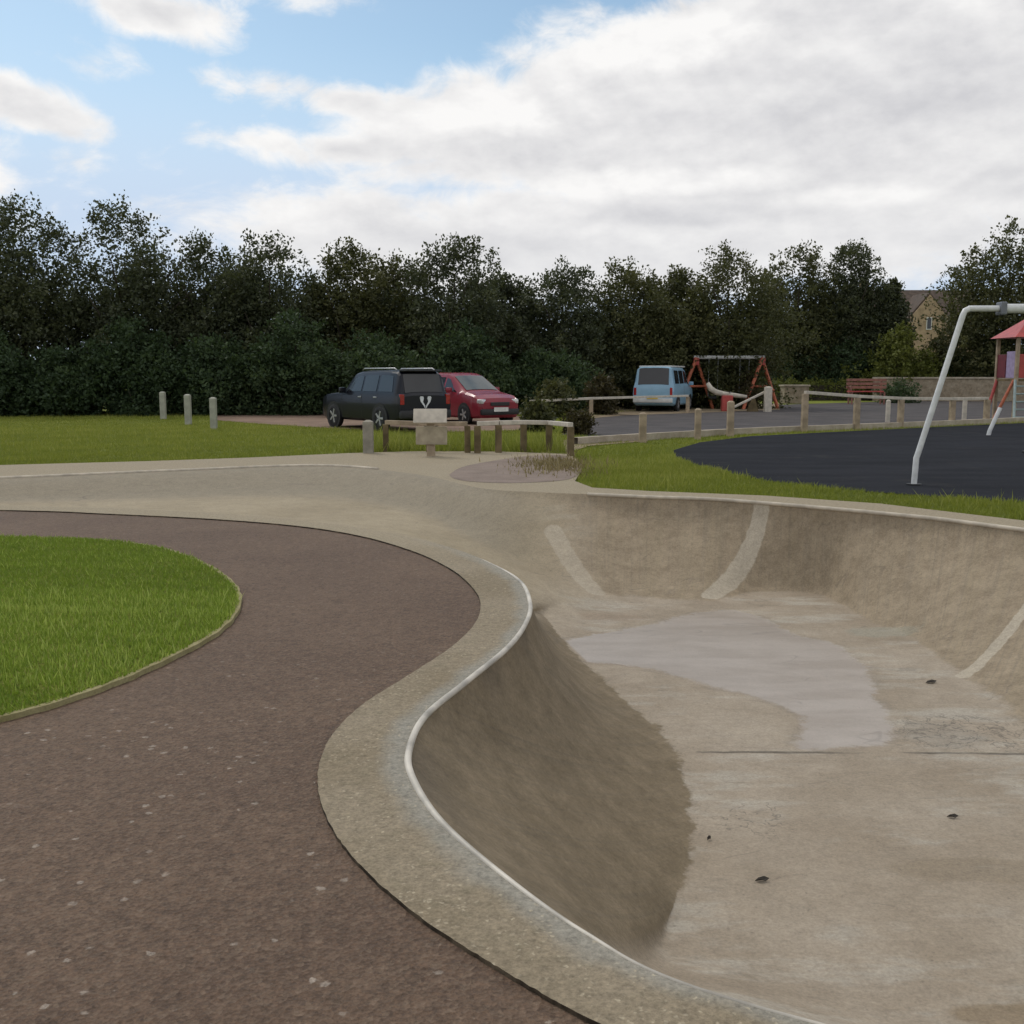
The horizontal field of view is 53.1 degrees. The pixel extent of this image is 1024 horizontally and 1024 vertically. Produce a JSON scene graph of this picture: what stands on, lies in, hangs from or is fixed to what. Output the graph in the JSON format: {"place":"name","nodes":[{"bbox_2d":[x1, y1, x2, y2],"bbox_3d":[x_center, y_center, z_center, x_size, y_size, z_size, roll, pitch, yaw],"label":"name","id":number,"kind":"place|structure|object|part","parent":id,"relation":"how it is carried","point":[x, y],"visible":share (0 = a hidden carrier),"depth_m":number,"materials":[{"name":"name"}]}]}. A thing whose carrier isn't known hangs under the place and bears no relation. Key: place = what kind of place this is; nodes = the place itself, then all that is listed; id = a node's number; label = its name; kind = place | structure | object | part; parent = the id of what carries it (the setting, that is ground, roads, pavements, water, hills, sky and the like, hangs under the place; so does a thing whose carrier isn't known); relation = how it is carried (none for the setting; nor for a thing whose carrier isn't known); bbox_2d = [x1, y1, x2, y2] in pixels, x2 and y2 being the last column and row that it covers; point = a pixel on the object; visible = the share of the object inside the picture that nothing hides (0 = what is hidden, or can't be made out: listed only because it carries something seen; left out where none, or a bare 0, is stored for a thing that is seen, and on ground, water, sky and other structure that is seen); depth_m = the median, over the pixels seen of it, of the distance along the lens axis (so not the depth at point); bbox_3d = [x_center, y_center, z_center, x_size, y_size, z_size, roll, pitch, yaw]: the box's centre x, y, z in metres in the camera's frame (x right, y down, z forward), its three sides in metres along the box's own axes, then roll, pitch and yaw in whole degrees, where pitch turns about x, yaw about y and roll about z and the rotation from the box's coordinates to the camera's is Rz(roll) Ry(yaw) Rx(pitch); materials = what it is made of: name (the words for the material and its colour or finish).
{"place":"outdoors","nodes":[
{"label":"outdoors","id":0,"kind":"place"},
{"bbox_2d":[0,530,243,714],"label":"lawn","id":1,"kind":"structure","parent":0,"point":[76,661],"depth_m":6.77,"materials":[{"name":"green plant"}]},
{"bbox_2d":[0,511,588,1023],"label":"path","id":2,"kind":"structure","parent":0,"point":[172,851],"depth_m":3.71,"materials":[{"name":"brown asphalt"}]},
{"bbox_2d":[0,451,1023,1023],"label":"pavement","id":3,"kind":"structure","parent":0,"point":[406,849],"depth_m":3.78,"materials":[{"name":"concrete"}]},
{"bbox_2d":[0,393,1023,519],"bbox_3d":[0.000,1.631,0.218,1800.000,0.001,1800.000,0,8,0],"label":"ground","id":4,"kind":"structure","parent":0,"point":[810,402],"depth_m":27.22,"materials":[{"name":"green plant"}]},
{"bbox_2d":[0,270,21,352],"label":"tree","id":5,"kind":"object","parent":4,"relation":"on","point":[6,302],"visible":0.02,"depth_m":43.49,"materials":[{"name":"green plant"}]},
{"bbox_2d":[0,322,48,416],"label":"bush","id":6,"kind":"object","parent":4,"relation":"on","point":[6,408],"visible":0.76,"depth_m":40.46,"materials":[{"name":"green plant"}]},
{"bbox_2d":[0,188,107,405],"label":"tree","id":7,"kind":"object","parent":4,"relation":"on","point":[20,316],"visible":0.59,"depth_m":42.36,"materials":[{"name":"green plant"}]},
{"bbox_2d":[2,339,119,416],"bbox_3d":[-18.366,-5.481,41.733,4.930,3.138,4.883,0,8,0],"label":"bush","id":8,"kind":"object","parent":4,"relation":"on","point":[53,388],"visible":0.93,"depth_m":40.66,"materials":[{"name":"green plant"}]},
{"bbox_2d":[0,536,241,722],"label":"edging","id":9,"kind":"object","parent":4,"relation":"on","point":[53,704],"visible":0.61,"depth_m":5.46,"materials":[{"name":"beige concrete"}]},
{"bbox_2d":[30,189,223,413],"bbox_3d":[-16.702,-8.954,44.479,7.468,9.295,7.577,-7,10,-42],"label":"tree","id":10,"kind":"object","parent":4,"relation":"on","point":[137,291],"visible":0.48,"depth_m":43.05,"materials":[{"name":"green plant"}]},
{"bbox_2d":[69,313,195,416],"bbox_3d":[-15.305,-6.095,42.291,5.094,4.207,4.994,0,8,0],"label":"bush","id":11,"kind":"object","parent":4,"relation":"on","point":[150,368],"visible":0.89,"depth_m":41.23,"materials":[{"name":"green plant"}]},
{"bbox_2d":[159,392,166,418],"bbox_3d":[-13.083,-3.906,38.428,0.190,1.212,0.190,0,8,0],"label":"post","id":12,"kind":"object","parent":4,"relation":"on","point":[162,402],"visible":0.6,"depth_m":38.33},
{"bbox_2d":[184,394,191,424],"bbox_3d":[-10.767,-3.316,34.066,0.190,1.197,0.190,0,8,0],"label":"post","id":13,"kind":"object","parent":4,"relation":"on","point":[187,409],"visible":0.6,"depth_m":33.97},
{"bbox_2d":[152,226,262,402],"bbox_3d":[-13.763,-8.678,46.296,6.103,8.266,6.379,7,10,40],"label":"tree","id":14,"kind":"object","parent":4,"relation":"on","point":[200,270],"visible":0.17,"depth_m":45.18,"materials":[{"name":"green plant"}]},
{"bbox_2d":[209,397,217,429],"bbox_3d":[-9.076,-2.910,31.172,0.180,1.159,0.180,0,8,0],"label":"post","id":15,"kind":"object","parent":4,"relation":"on","point":[213,411],"visible":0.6,"depth_m":31.08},
{"bbox_2d":[362,420,373,452],"bbox_3d":[-2.970,-1.447,21.182,0.200,0.906,0.200,0,8,0],"label":"bollard","id":16,"kind":"object","parent":4,"relation":"on","point":[368,437],"visible":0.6,"depth_m":21.08,"materials":[{"name":"grey wood"}]},
{"bbox_2d":[217,409,520,431],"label":"car park","id":17,"kind":"structure","parent":4,"relation":"on","point":[318,420],"depth_m":36.25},
{"bbox_2d":[140,330,282,415],"bbox_3d":[-12.358,-5.779,42.576,5.871,3.506,4.817,0,8,0],"label":"bush","id":18,"kind":"object","parent":17,"relation":"on","point":[221,373],"visible":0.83,"depth_m":41.85,"materials":[{"name":"green plant"}]},
{"bbox_2d":[180,228,348,412],"bbox_3d":[-11.170,-8.382,44.999,6.633,8.023,7.083,7,10,41],"label":"tree","id":19,"kind":"object","parent":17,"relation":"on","point":[255,292],"visible":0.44,"depth_m":43.97,"materials":[{"name":"green plant"}]},
{"bbox_2d":[236,307,352,415],"bbox_3d":[-9.119,-6.280,42.685,5.374,4.470,4.793,0,8,0],"label":"bush","id":20,"kind":"object","parent":17,"relation":"on","point":[302,387],"visible":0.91,"depth_m":41.79,"materials":[{"name":"green plant"}]},
{"bbox_2d":[283,236,426,410],"bbox_3d":[-7.216,-8.442,46.315,7.053,7.794,5.696,0,8,0],"label":"tree","id":21,"kind":"object","parent":17,"relation":"on","point":[343,303],"visible":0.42,"depth_m":45.24,"materials":[{"name":"green plant"}]},
{"bbox_2d":[326,323,433,392],"bbox_3d":[-5.558,-5.987,42.856,5.267,3.843,4.955,0,8,0],"label":"bush","id":22,"kind":"object","parent":17,"relation":"on","point":[380,357],"visible":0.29,"depth_m":42.28,"materials":[{"name":"green plant"}]},
{"bbox_2d":[323,368,450,430],"bbox_3d":[-3.969,-3.484,31.561,2.245,1.880,4.910,-6,10,-38],"label":"car","id":23,"kind":"object","parent":17,"relation":"on","point":[378,398],"visible":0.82,"depth_m":30.04,"materials":[{"name":"black paint"}]},
{"bbox_3d":[-4.803,-3.907,31.250,0.148,0.510,1.020,-6,10,-38],"label":"side window","id":24,"kind":"part","parent":23,"relation":"part of","materials":[{"name":"blue glass"}]},
{"bbox_3d":[-4.186,-3.831,30.466,0.143,0.480,0.780,-6,10,-38],"label":"side window","id":25,"kind":"part","parent":23,"relation":"part of","materials":[{"name":"blue glass"}]},
{"bbox_3d":[-3.634,-3.736,29.761,0.137,0.482,0.780,-6,10,-38],"label":"side window","id":26,"kind":"part","parent":23,"relation":"part of","materials":[{"name":"blue glass"}]},
{"bbox_3d":[-2.598,-3.745,29.756,1.301,0.563,0.158,-6,10,-38],"label":"rear window","id":27,"kind":"part","parent":23,"relation":"part of","materials":[{"name":"grey glass"}]},
{"bbox_2d":[402,317,521,393],"bbox_3d":[-2.151,-6.239,43.608,5.162,4.144,4.545,0,8,0],"label":"bush","id":28,"kind":"object","parent":17,"relation":"on","point":[462,344],"visible":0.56,"depth_m":42.83,"materials":[{"name":"green plant"}]},
{"bbox_2d":[439,372,518,423],"bbox_3d":[-1.615,-3.969,35.648,2.160,1.758,4.435,-5,9,-34],"label":"car","id":29,"kind":"object","parent":17,"relation":"on","point":[474,396],"visible":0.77,"depth_m":34.29,"materials":[{"name":"red paint"}]},
{"bbox_3d":[-2.035,-4.320,34.866,0.168,0.482,0.850,-5,9,-34],"label":"side window","id":30,"kind":"part","parent":29,"relation":"part of","materials":[{"name":"grey glass"}]},
{"bbox_2d":[348,248,442,359],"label":"tree","id":31,"kind":"object","parent":4,"relation":"on","point":[391,272],"visible":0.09,"depth_m":47.25,"materials":[{"name":"green plant"}]},
{"bbox_2d":[383,420,470,452],"bbox_3d":[-1.808,-1.469,21.506,1.948,0.893,0.203,2,8,14],"label":"rail fence","id":32,"kind":"object","parent":4,"relation":"on","point":[467,449],"visible":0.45,"depth_m":21.40,"materials":[{"name":"wood"}]},
{"bbox_2d":[413,409,446,455],"bbox_3d":[-1.614,-1.512,20.318,0.660,1.067,0.290,0,8,0],"label":"notice stand","id":33,"kind":"object","parent":4,"relation":"on","point":[430,435],"visible":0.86,"depth_m":20.26,"materials":[{"name":"paint"}]},
{"bbox_2d":[337,424,566,453],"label":"weeds","id":34,"kind":"object","parent":4,"relation":"on","point":[396,443],"visible":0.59,"depth_m":22.20,"materials":[{"name":"green plant"}]},
{"bbox_2d":[372,232,536,389],"bbox_3d":[-2.791,-8.539,46.164,8.011,8.026,6.117,0,8,0],"label":"tree","id":35,"kind":"object","parent":4,"relation":"on","point":[450,306],"visible":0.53,"depth_m":45.25,"materials":[{"name":"green plant"}]},
{"bbox_2d":[0,466,1023,1023],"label":"skate bowl","id":36,"kind":"object","parent":4,"relation":"in","point":[632,718],"visible":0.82,"depth_m":7.08,"materials":[{"name":"concrete"}]},
{"bbox_2d":[0,464,378,478],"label":"coping","id":37,"kind":"object","parent":36,"relation":"on","point":[143,471],"visible":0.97,"depth_m":17.27,"materials":[{"name":"concrete"}]},
{"bbox_2d":[404,558,824,1023],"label":"coping","id":38,"kind":"object","parent":36,"relation":"on","point":[420,722],"visible":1,"depth_m":3.82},
{"bbox_2d":[755,876,768,880],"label":"dead leaf","id":39,"kind":"object","parent":36,"relation":"on","point":[764,878],"visible":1,"depth_m":5.31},
{"bbox_2d":[587,493,1023,531],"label":"coping","id":40,"kind":"object","parent":36,"relation":"on","point":[981,524],"visible":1,"depth_m":12.46,"materials":[{"name":"concrete"}]},
{"bbox_2d":[475,268,558,370],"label":"tree","id":41,"kind":"object","parent":4,"relation":"on","point":[508,290],"visible":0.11,"depth_m":47.54,"materials":[{"name":"green plant"}]},
{"bbox_2d":[474,420,573,456],"bbox_3d":[0.187,-1.400,20.947,1.776,0.906,1.692,-2,8,-14],"label":"rail fence","id":42,"kind":"object","parent":4,"relation":"on","point":[498,424],"visible":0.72,"depth_m":21.25,"materials":[{"name":"paint"}]},
{"bbox_2d":[519,395,558,431],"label":"bush","id":43,"kind":"object","parent":4,"relation":"on","point":[538,409],"visible":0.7,"depth_m":29.66,"materials":[{"name":"green plant"}]},
{"bbox_2d":[520,377,582,417],"bbox_3d":[1.647,-4.458,39.715,2.224,1.653,2.102,5,9,33],"label":"bush","id":44,"kind":"object","parent":4,"relation":"on","point":[554,389],"visible":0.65,"depth_m":39.46,"materials":[{"name":"green plant"}]},
{"bbox_2d":[500,340,606,410],"bbox_3d":[1.410,-6.034,45.616,5.103,3.206,4.494,-4,9,-29],"label":"bush","id":45,"kind":"object","parent":4,"relation":"on","point":[538,370],"visible":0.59,"depth_m":44.84,"materials":[{"name":"green plant"}]},
{"bbox_2d":[510,255,637,408],"bbox_3d":[2.612,-8.612,49.356,6.734,7.326,7.555,-7,11,-44],"label":"tree","id":46,"kind":"object","parent":4,"relation":"on","point":[562,327],"visible":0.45,"depth_m":48.10,"materials":[{"name":"green plant"}]},
{"bbox_2d":[529,395,689,416],"bbox_3d":[4.241,-4.184,41.483,9.590,0.984,0.414,-7,10,-42],"label":"rail fence","id":47,"kind":"object","parent":4,"relation":"on","point":[590,399],"visible":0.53,"depth_m":41.47,"materials":[{"name":"paint"}]},
{"bbox_2d":[639,412,646,442],"bbox_3d":[3.192,-1.971,25.038,0.170,0.924,0.170,0,8,0],"label":"post","id":48,"kind":"object","parent":4,"relation":"on","point":[642,426],"visible":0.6,"depth_m":24.95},
{"bbox_2d":[694,408,701,438],"bbox_3d":[4.753,-2.160,26.228,0.150,0.983,0.150,0,8,0],"label":"post","id":49,"kind":"object","parent":4,"relation":"on","point":[697,424],"visible":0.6,"depth_m":26.14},
{"bbox_2d":[726,401,734,436],"bbox_3d":[5.865,-2.414,27.531,0.170,1.141,0.170,0,8,0],"label":"post","id":50,"kind":"object","parent":4,"relation":"on","point":[730,418],"visible":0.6,"depth_m":27.44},
{"bbox_2d":[763,386,771,411],"bbox_3d":[11.457,-4.959,45.903,0.300,1.318,0.300,0,8,0],"label":"post","id":51,"kind":"object","parent":4,"relation":"on","point":[767,407],"visible":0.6,"depth_m":45.76,"materials":[{"name":"paint"}]},
{"bbox_2d":[753,343,828,384],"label":"bush","id":52,"kind":"object","parent":4,"relation":"on","point":[799,373],"visible":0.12,"depth_m":68.45,"materials":[{"name":"green plant"}]},
{"bbox_2d":[779,385,810,403],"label":"plinth","id":53,"kind":"structure","parent":4,"relation":"on","point":[799,392],"depth_m":59.22,"materials":[{"name":"stone"}]},
{"bbox_2d":[574,417,1023,443],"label":"kerb","id":54,"kind":"structure","parent":4,"relation":"on","point":[649,436],"depth_m":29.14,"materials":[{"name":"concrete"}]},
{"bbox_2d":[751,239,860,382],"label":"tree","id":55,"kind":"object","parent":4,"relation":"on","point":[809,269],"visible":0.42,"depth_m":69.06,"materials":[{"name":"green plant"}]},
{"bbox_2d":[756,374,872,400],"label":"hedge","id":56,"kind":"object","parent":4,"relation":"on","point":[828,386],"visible":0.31,"depth_m":66.41,"materials":[{"name":"green plant"}]},
{"bbox_2d":[800,331,888,383],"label":"bush","id":57,"kind":"object","parent":4,"relation":"on","point":[847,362],"visible":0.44,"depth_m":68.10,"materials":[{"name":"green plant"}]},
{"bbox_2d":[674,423,1023,501],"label":"playground","id":58,"kind":"object","parent":4,"relation":"on","point":[971,460],"visible":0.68,"depth_m":20.19,"materials":[{"name":"black rubber"}]},
{"bbox_2d":[906,302,1023,485],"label":"swing","id":59,"kind":"object","parent":58,"relation":"on","point":[1002,308],"visible":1,"depth_m":15.05,"materials":[{"name":"white paint"}]},
{"bbox_2d":[986,407,1001,434],"bbox_3d":[13.186,-2.475,28.021,0.408,0.784,0.110,-1,8,-9],"label":"leaning post","id":60,"kind":"object","parent":58,"relation":"on","point":[994,420],"visible":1,"depth_m":27.98,"materials":[{"name":"silver metal"}]},
{"bbox_2d":[989,320,1023,417],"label":"play tower","id":61,"kind":"structure","parent":58,"relation":"on","point":[1010,364],"depth_m":36.97,"materials":[{"name":"red paint"}]},
{"bbox_2d":[790,238,920,384],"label":"tree","id":62,"kind":"object","parent":4,"relation":"on","point":[857,299],"visible":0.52,"depth_m":69.15,"materials":[{"name":"green plant"}]},
{"bbox_2d":[885,400,890,421],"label":"post","id":63,"kind":"object","parent":4,"relation":"on","point":[888,409],"visible":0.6,"depth_m":35.87,"materials":[{"name":"paint"}]},
{"bbox_2d":[868,276,916,367],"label":"tree","id":64,"kind":"object","parent":4,"relation":"on","point":[898,291],"visible":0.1,"depth_m":70.20,"materials":[{"name":"green plant"}]},
{"bbox_2d":[840,320,948,398],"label":"bush","id":65,"kind":"object","parent":4,"relation":"on","point":[915,364],"visible":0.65,"depth_m":66.03,"materials":[{"name":"green plant"}]},
{"bbox_2d":[800,391,990,431],"bbox_3d":[12.250,-3.142,32.148,9.571,1.392,0.256,-5,9,-34],"label":"rail fence","id":66,"kind":"object","parent":4,"relation":"on","point":[857,407],"visible":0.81,"depth_m":31.42,"materials":[{"name":"paint"}]},
{"bbox_2d":[927,335,958,376],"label":"bush","id":67,"kind":"object","parent":4,"relation":"on","point":[941,352],"visible":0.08,"depth_m":68.84,"materials":[{"name":"green plant"}]},
{"bbox_2d":[961,400,967,419],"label":"post","id":68,"kind":"object","parent":4,"relation":"on","point":[964,409],"visible":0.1,"depth_m":37.51,"materials":[{"name":"paint"}]},
{"bbox_2d":[914,215,1023,376],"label":"tree","id":69,"kind":"object","parent":4,"relation":"on","point":[986,296],"visible":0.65,"depth_m":65.84,"materials":[{"name":"green plant"}]},
{"bbox_2d":[0,0,1023,357],"label":"sky","id":70,"kind":"structure","parent":0,"point":[659,133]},
{"bbox_2d":[449,455,580,482],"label":"path","id":71,"kind":"structure","parent":0,"point":[483,472],"depth_m":16.76,"materials":[{"name":"grey concrete"}]},
{"bbox_2d":[546,440,637,452],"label":"path","id":72,"kind":"structure","parent":0,"point":[593,444],"depth_m":24.19,"materials":[{"name":"concrete"}]},
{"bbox_2d":[574,403,779,417],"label":"bare soil","id":73,"kind":"structure","parent":0,"point":[669,410],"depth_m":46.12,"materials":[{"name":"brown soil"}]},
{"bbox_2d":[582,371,624,414],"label":"bush","id":74,"kind":"object","parent":73,"relation":"on","point":[603,387],"visible":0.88,"depth_m":42.46,"materials":[{"name":"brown plant"}]},
{"bbox_2d":[568,255,696,408],"bbox_3d":[5.793,-8.806,50.216,6.643,7.483,6.093,0,8,0],"label":"tree","id":75,"kind":"object","parent":73,"relation":"on","point":[645,333],"visible":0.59,"depth_m":49.05,"materials":[{"name":"green plant"}]},
{"bbox_2d":[633,366,693,410],"bbox_3d":[7.106,-5.769,47.880,2.286,2.085,4.670,3,8,21],"label":"van","id":76,"kind":"object","parent":73,"relation":"on","point":[658,380],"visible":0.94,"depth_m":45.96,"materials":[{"name":"blue paint"}]},
{"bbox_3d":[6.342,-6.071,45.848,1.395,0.763,0.123,3,8,21],"label":"rear window","id":77,"kind":"part","parent":76,"relation":"part of","materials":[{"name":"grey glass"}]},
{"bbox_3d":[7.417,-6.091,46.266,0.106,0.592,0.850,3,8,21],"label":"side window","id":78,"kind":"part","parent":76,"relation":"part of","materials":[{"name":"black glass"}]},
{"bbox_3d":[7.776,-6.213,47.192,0.109,0.588,0.850,3,8,21],"label":"side window","id":79,"kind":"part","parent":76,"relation":"part of","materials":[{"name":"black glass"}]},
{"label":"side window","id":80,"kind":"part","parent":76,"relation":"part of","materials":[{"name":"black glass"}]},
{"bbox_2d":[641,264,720,407],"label":"tree","id":81,"kind":"object","parent":73,"relation":"on","point":[675,278],"visible":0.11,"depth_m":51.23,"materials":[{"name":"green plant"}]},
{"bbox_2d":[706,382,746,410],"bbox_3d":[9.764,-5.258,46.715,1.886,1.325,0.600,0,8,0],"label":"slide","id":82,"kind":"object","parent":73,"relation":"on","point":[726,397],"visible":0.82,"depth_m":46.59,"materials":[{"name":"paint"}]},
{"bbox_2d":[687,355,778,408],"bbox_3d":[10.481,-6.258,49.608,5.245,2.605,1.065,0,8,0],"label":"swing","id":83,"kind":"object","parent":73,"relation":"on","point":[697,363],"visible":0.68,"depth_m":49.44,"materials":[{"name":"red paint"}]},
{"bbox_2d":[664,239,820,408],"bbox_3d":[10.692,-9.346,51.175,7.898,8.298,7.334,-5,9,-32],"label":"tree","id":84,"kind":"object","parent":73,"relation":"on","point":[740,326],"visible":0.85,"depth_m":49.89,"materials":[{"name":"green plant"}]},
{"bbox_2d":[731,368,763,408],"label":"bush","id":85,"kind":"object","parent":73,"relation":"on","point":[747,383],"visible":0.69,"depth_m":49.40,"materials":[{"name":"green plant"}]},
{"bbox_2d":[564,401,1023,435],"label":"road","id":86,"kind":"structure","parent":0,"point":[833,413],"depth_m":39.76,"materials":[{"name":"grey asphalt"}]},
{"bbox_2d":[559,407,599,434],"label":"bush","id":87,"kind":"object","parent":86,"relation":"on","point":[581,419],"visible":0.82,"depth_m":28.26,"materials":[{"name":"green plant"}]},
{"bbox_2d":[735,388,773,411],"bbox_3d":[10.895,-5.066,46.236,1.798,1.071,0.260,0,8,0],"label":"seesaw","id":88,"kind":"object","parent":86,"relation":"on","point":[752,406],"visible":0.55,"depth_m":46.16,"materials":[{"name":"paint"}]},
{"bbox_2d":[846,379,886,403],"bbox_3d":[20.006,-6.767,57.684,2.263,1.460,0.645,0,8,0],"label":"bench","id":89,"kind":"object","parent":86,"relation":"on","point":[850,388],"visible":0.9,"depth_m":57.82,"materials":[{"name":"red wood"}]},
{"bbox_2d":[871,377,921,402],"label":"bush","id":90,"kind":"object","parent":86,"relation":"on","point":[895,390],"visible":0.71,"depth_m":60.33,"materials":[{"name":"green plant"}]},
{"bbox_2d":[872,377,1023,401],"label":"stone wall","id":91,"kind":"structure","parent":86,"relation":"on","point":[967,386],"depth_m":64.21,"materials":[{"name":"stone"}]},
{"bbox_2d":[948,329,1014,376],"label":"bush","id":92,"kind":"object","parent":86,"relation":"on","point":[961,372],"visible":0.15,"depth_m":67.34,"materials":[{"name":"green plant"}]},
{"bbox_2d":[846,283,984,357],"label":"house","id":93,"kind":"structure","parent":0,"point":[916,299],"depth_m":117.11,"materials":[{"name":"yellow stone"}]},
{"bbox_2d":[926,317,931,329],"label":"window","id":94,"kind":"structure","parent":93,"relation":"in","point":[928,322],"depth_m":116.91,"materials":[{"name":"grey glass"}]}
]}

